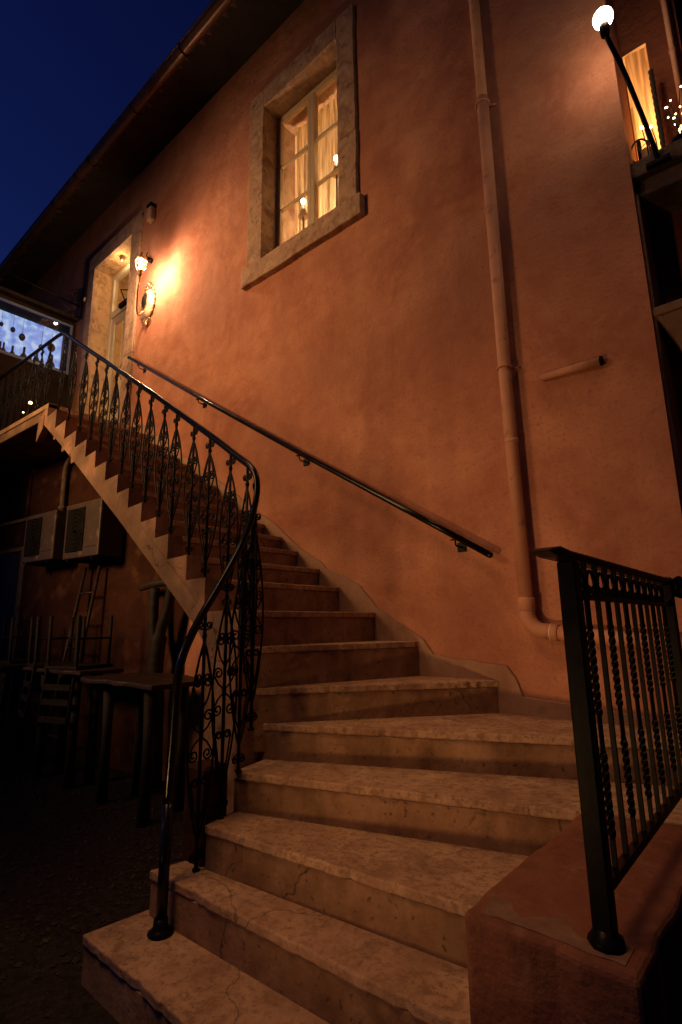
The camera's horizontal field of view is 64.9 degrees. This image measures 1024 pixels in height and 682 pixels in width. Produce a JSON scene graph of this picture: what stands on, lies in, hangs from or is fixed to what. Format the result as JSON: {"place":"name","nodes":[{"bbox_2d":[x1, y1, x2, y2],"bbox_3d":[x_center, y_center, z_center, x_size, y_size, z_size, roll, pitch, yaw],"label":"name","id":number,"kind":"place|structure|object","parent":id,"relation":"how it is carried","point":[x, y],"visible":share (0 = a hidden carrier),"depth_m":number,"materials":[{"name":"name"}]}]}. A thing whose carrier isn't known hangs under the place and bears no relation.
{"place":"outdoors","nodes":[
{"label":"outdoors","id":0,"kind":"place"},
{"bbox_2d":[0,744,183,1023],"bbox_3d":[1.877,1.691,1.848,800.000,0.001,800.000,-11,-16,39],"label":"ground","id":1,"kind":"structure","parent":0,"point":[66,995],"depth_m":2.87,"materials":[{"name":"black soil"}]},
{"bbox_2d":[22,666,123,789],"bbox_3d":[-2.457,1.888,4.791,1.130,0.961,0.436,-11,-16,39],"label":"table","id":2,"kind":"object","parent":1,"relation":"on","point":[65,765],"visible":0.71,"depth_m":4.67,"materials":[{"name":"brown wood"}]},
{"bbox_2d":[17,617,82,719],"bbox_3d":[-2.760,1.459,5.108,0.434,0.902,0.400,8,-15,-37],"label":"wooden chair","id":3,"kind":"object","parent":2,"relation":"on","point":[21,713],"visible":0.77,"depth_m":5.00,"materials":[{"name":"brown wood"}]},
{"bbox_2d":[36,615,112,724],"bbox_3d":[-2.361,1.388,4.800,0.400,0.902,0.434,-6,-13,23],"label":"wooden chair","id":4,"kind":"object","parent":2,"relation":"on","point":[76,665],"visible":1,"depth_m":4.64,"materials":[{"name":"brown wood"}]},
{"bbox_2d":[44,565,101,752],"bbox_3d":[-2.744,1.525,5.445,0.406,1.955,0.298,-11,-16,39],"label":"wooden ladder","id":5,"kind":"object","parent":1,"relation":"on","point":[80,592],"visible":0.47,"depth_m":5.53,"materials":[{"name":"brown wood"}]},
{"bbox_2d":[0,765,181,1023],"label":"pebbles","id":6,"kind":"object","parent":1,"relation":"on","point":[67,959],"visible":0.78,"depth_m":3.06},
{"bbox_2d":[0,455,186,779],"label":"ground floor wall","id":7,"kind":"structure","parent":1,"relation":"on","point":[27,593],"depth_m":5.93,"materials":[{"name":"paint"}]},
{"bbox_2d":[0,546,25,744],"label":"door","id":8,"kind":"structure","parent":7,"relation":"in","point":[12,569],"depth_m":6.73,"materials":[{"name":"black wood"}]},
{"bbox_2d":[0,465,33,523],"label":"window","id":9,"kind":"structure","parent":7,"relation":"in","point":[17,492],"depth_m":7.09,"materials":[{"name":"plastic"}]},
{"bbox_2d":[0,286,77,483],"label":"neighbouring wing","id":10,"kind":"structure","parent":7,"relation":"on","point":[38,315],"depth_m":7.36,"materials":[{"name":"brown paint"}]},
{"bbox_2d":[19,316,24,340],"bbox_3d":[-4.364,-2.552,7.367,0.080,0.432,0.076,-11,-16,39],"label":"hanging ornament","id":11,"kind":"object","parent":10,"relation":"hanging from","point":[21,336],"visible":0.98,"depth_m":7.31,"materials":[{"name":"brown metal"}]},
{"bbox_2d":[20,347,26,357],"bbox_3d":[-4.346,-2.116,7.335,0.087,0.303,0.083,-11,-16,39],"label":"bottle","id":12,"kind":"object","parent":10,"relation":"on","point":[23,354],"visible":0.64,"depth_m":7.33,"materials":[{"name":"black glass"}]},
{"bbox_2d":[0,297,72,374],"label":"window","id":13,"kind":"structure","parent":10,"relation":"in","point":[33,332],"depth_m":7.53,"materials":[{"name":"blue glass"}]},
{"bbox_2d":[47,327,54,351],"bbox_3d":[-4.116,-2.489,7.648,0.100,0.445,0.095,-11,-16,39],"label":"hanging ornament","id":14,"kind":"object","parent":10,"relation":"hanging from","point":[53,348],"visible":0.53,"depth_m":7.59,"materials":[{"name":"brown metal"}]},
{"bbox_2d":[22,510,74,566],"bbox_3d":[-3.319,0.317,6.146,0.660,0.580,0.357,-11,-16,39],"label":"air conditioner","id":15,"kind":"object","parent":7,"relation":"attached to","point":[44,539],"visible":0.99,"depth_m":5.98,"materials":[{"name":"beige paint"}]},
{"bbox_2d":[58,456,70,510],"bbox_3d":[-3.171,-0.146,6.239,0.391,1.163,0.090,-11,-16,39],"label":"rainwater pipe","id":16,"kind":"object","parent":7,"relation":"attached to","point":[62,505],"visible":0.53,"depth_m":6.35,"materials":[{"name":"metal"}]},
{"bbox_2d":[63,499,123,563],"bbox_3d":[-2.601,0.219,5.663,0.650,0.610,0.356,-11,-16,39],"label":"air conditioner","id":17,"kind":"object","parent":7,"relation":"attached to","point":[94,530],"visible":0.98,"depth_m":5.50,"materials":[{"name":"beige paint"}]},
{"bbox_2d":[80,672,199,827],"bbox_3d":[-1.462,1.720,3.996,1.100,0.931,0.615,-11,-16,39],"label":"table","id":18,"kind":"object","parent":1,"relation":"on","point":[147,685],"visible":0.84,"depth_m":3.99,"materials":[{"name":"brown wood"}]},
{"bbox_2d":[137,579,174,788],"bbox_3d":[-1.595,1.455,4.668,0.786,1.738,0.177,-11,-16,39],"label":"tree trunk stand","id":19,"kind":"object","parent":1,"relation":"on","point":[157,628],"visible":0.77,"depth_m":4.69,"materials":[{"name":"brown wood"}]},
{"bbox_2d":[0,0,681,761],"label":"plastered house","id":20,"kind":"structure","parent":1,"relation":"on","point":[352,334],"depth_m":3.68,"materials":[{"name":"paint"}]},
{"bbox_2d":[0,269,86,318],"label":"awning rod","id":21,"kind":"object","parent":20,"relation":"attached to","point":[83,299],"visible":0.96,"depth_m":7.50,"materials":[{"name":"black metal"}]},
{"bbox_2d":[76,211,143,424],"bbox_3d":[-2.872,-2.213,7.054,1.429,2.973,0.456,-11,-16,39],"label":"door","id":22,"kind":"structure","parent":20,"relation":"in","point":[107,307],"depth_m":7.30,"materials":[{"name":"beige paint"}]},
{"bbox_2d":[135,252,155,326],"bbox_3d":[-2.226,-2.508,6.120,0.210,0.656,0.642,2,-12,-13],"label":"wall lantern","id":23,"kind":"object","parent":20,"relation":"attached to","point":[147,302],"depth_m":6.20,"materials":[{"name":"glass"}]},
{"bbox_2d":[146,252,152,263],"bbox_3d":[-2.286,-3.019,6.378,0.084,0.073,0.096,-11,-16,39],"label":"wall hook","id":24,"kind":"object","parent":20,"relation":"attached to","point":[149,259],"depth_m":6.38,"materials":[{"name":"black metal"}]},
{"bbox_2d":[146,201,155,223],"bbox_3d":[-2.318,-3.647,6.542,0.110,0.230,0.080,-11,-16,39],"label":"sensor box","id":25,"kind":"object","parent":20,"relation":"attached to","point":[151,210],"visible":1,"depth_m":6.51,"materials":[{"name":"plastic"}]},
{"bbox_2d":[298,198,307,229],"bbox_3d":[-0.353,-2.648,5.022,0.100,0.669,0.097,-11,-16,39],"label":"window lamp","id":26,"kind":"object","parent":20,"relation":"on","point":[303,215],"visible":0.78,"depth_m":5.04,"materials":[{"name":"gold metal"}]},
{"bbox_2d":[241,3,364,290],"bbox_3d":[-0.258,-3.179,4.922,1.425,2.124,0.462,-11,-16,39],"label":"window","id":27,"kind":"structure","parent":20,"relation":"in","point":[295,97],"depth_m":4.95,"materials":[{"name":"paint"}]},
{"bbox_2d":[127,356,492,557],"bbox_3d":[-0.832,-0.791,4.656,4.403,2.798,0.100,-11,-16,39],"label":"wall handrail","id":28,"kind":"object","parent":20,"relation":"attached to","point":[463,544],"depth_m":3.76,"materials":[{"name":"black metal"}]},
{"bbox_2d":[297,95,337,232],"bbox_3d":[-0.096,-3.100,4.981,0.904,1.730,0.059,-11,-16,39],"label":"curtain","id":29,"kind":"object","parent":20,"relation":"hanging from","point":[327,143],"visible":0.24,"depth_m":5.11,"materials":[{"name":"beige fabric"}]},
{"bbox_2d":[332,155,338,205],"bbox_3d":[-0.036,-2.807,4.775,0.100,0.869,0.097,-11,-16,39],"label":"window lamp","id":30,"kind":"object","parent":20,"relation":"on","point":[335,167],"visible":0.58,"depth_m":4.81,"materials":[{"name":"gold metal"}]},
{"bbox_2d":[539,356,603,380],"bbox_3d":[1.228,-0.762,2.870,0.325,0.055,0.048,-11,-16,39],"label":"wall conduit","id":31,"kind":"object","parent":20,"relation":"attached to","point":[588,364],"depth_m":2.84,"materials":[{"name":"metal"}]},
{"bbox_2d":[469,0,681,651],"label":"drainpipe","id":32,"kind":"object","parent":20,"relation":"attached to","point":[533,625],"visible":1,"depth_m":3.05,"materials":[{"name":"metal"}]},
{"bbox_2d":[593,6,670,170],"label":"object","id":33,"kind":"object","parent":20,"relation":"attached to","point":[602,18],"visible":1,"depth_m":2.76,"materials":[{"name":"black metal"}]},
{"bbox_2d":[631,138,648,161],"bbox_3d":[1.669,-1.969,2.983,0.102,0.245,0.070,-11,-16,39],"label":"round back chair","id":34,"kind":"object","parent":20,"relation":"on","point":[637,142],"visible":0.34,"depth_m":2.99,"materials":[{"name":"black metal"}]},
{"bbox_2d":[625,46,660,148],"bbox_3d":[1.805,-2.316,3.170,0.128,1.010,0.029,-11,-16,39],"label":"curtain","id":35,"kind":"object","parent":20,"relation":"hanging from","point":[637,65],"visible":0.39,"depth_m":3.21,"materials":[{"name":"fabric"}]},
{"bbox_2d":[640,126,648,154],"bbox_3d":[1.641,-1.986,2.895,0.015,0.246,0.025,6,-14,-31],"label":"candle light","id":36,"kind":"object","parent":20,"relation":"on","point":[644,139],"visible":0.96,"depth_m":2.90,"materials":[{"name":"white wax"}]},
{"bbox_2d":[640,143,652,157],"bbox_3d":[1.669,-1.942,2.918,0.064,0.157,0.058,-11,-16,39],"label":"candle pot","id":37,"kind":"object","parent":20,"relation":"on","point":[644,152],"visible":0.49,"depth_m":2.90,"materials":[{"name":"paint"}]},
{"bbox_2d":[650,125,658,149],"bbox_3d":[1.670,-1.977,2.858,0.025,0.210,0.015,-6,-13,22],"label":"candle light","id":38,"kind":"object","parent":20,"relation":"on","point":[651,126],"visible":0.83,"depth_m":2.86,"materials":[{"name":"white wax"}]},
{"bbox_2d":[648,69,664,147],"bbox_3d":[1.757,-2.179,2.968,0.032,0.648,0.030,-11,-16,39],"label":"carved post","id":39,"kind":"object","parent":20,"relation":"on","point":[656,108],"visible":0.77,"depth_m":2.97,"materials":[{"name":"brown wood"}]},
{"bbox_2d":[653,298,681,352],"bbox_3d":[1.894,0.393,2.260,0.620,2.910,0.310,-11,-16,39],"label":"stone capital","id":40,"kind":"object","parent":20,"relation":"attached to","point":[668,316],"visible":1,"depth_m":2.61,"materials":[{"name":"beige stone"}]},
{"bbox_2d":[660,0,681,114],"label":"side downpipe","id":41,"kind":"object","parent":20,"relation":"on","point":[672,49],"visible":1,"depth_m":3.03,"materials":[{"name":"metal"}]},
{"bbox_2d":[664,86,681,142],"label":"potted branch","id":42,"kind":"object","parent":20,"relation":"on","point":[677,136],"visible":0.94,"depth_m":2.83,"materials":[{"name":"plastic"}]},
{"bbox_2d":[0,403,681,1023],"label":"stone staircase","id":43,"kind":"structure","parent":1,"relation":"on","point":[380,829],"depth_m":2.13,"materials":[{"name":"stone"}]},
{"bbox_2d":[0,331,263,940],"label":"scroll railing","id":44,"kind":"object","parent":43,"relation":"on","point":[161,929],"visible":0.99,"depth_m":2.68,"materials":[{"name":"black metal"}]},
{"bbox_2d":[465,815,681,1023],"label":"cheek wall","id":45,"kind":"structure","parent":1,"relation":"on","point":[534,956],"depth_m":1.16,"materials":[{"name":"painted stucco plaster"}]},
{"bbox_2d":[531,546,681,953],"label":"straight railing","id":46,"kind":"object","parent":45,"relation":"on","point":[604,876],"visible":1,"depth_m":1.33,"materials":[{"name":"black metal"}]},
{"bbox_3d":[-3.629,2.075,5.616,1.350,0.971,0.423,-11,-16,39],"label":"table","id":47,"kind":"object","parent":1,"relation":"on","visible":0},
{"bbox_2d":[0,617,40,711],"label":"wooden chair","id":48,"kind":"object","parent":47,"relation":"on","point":[8,660],"visible":0.83,"depth_m":5.36,"materials":[{"name":"brown wood"}]},
{"bbox_2d":[0,0,211,263],"label":"sky","id":49,"kind":"structure","parent":0,"point":[69,69],"materials":[{"name":"blue"}]}
]}

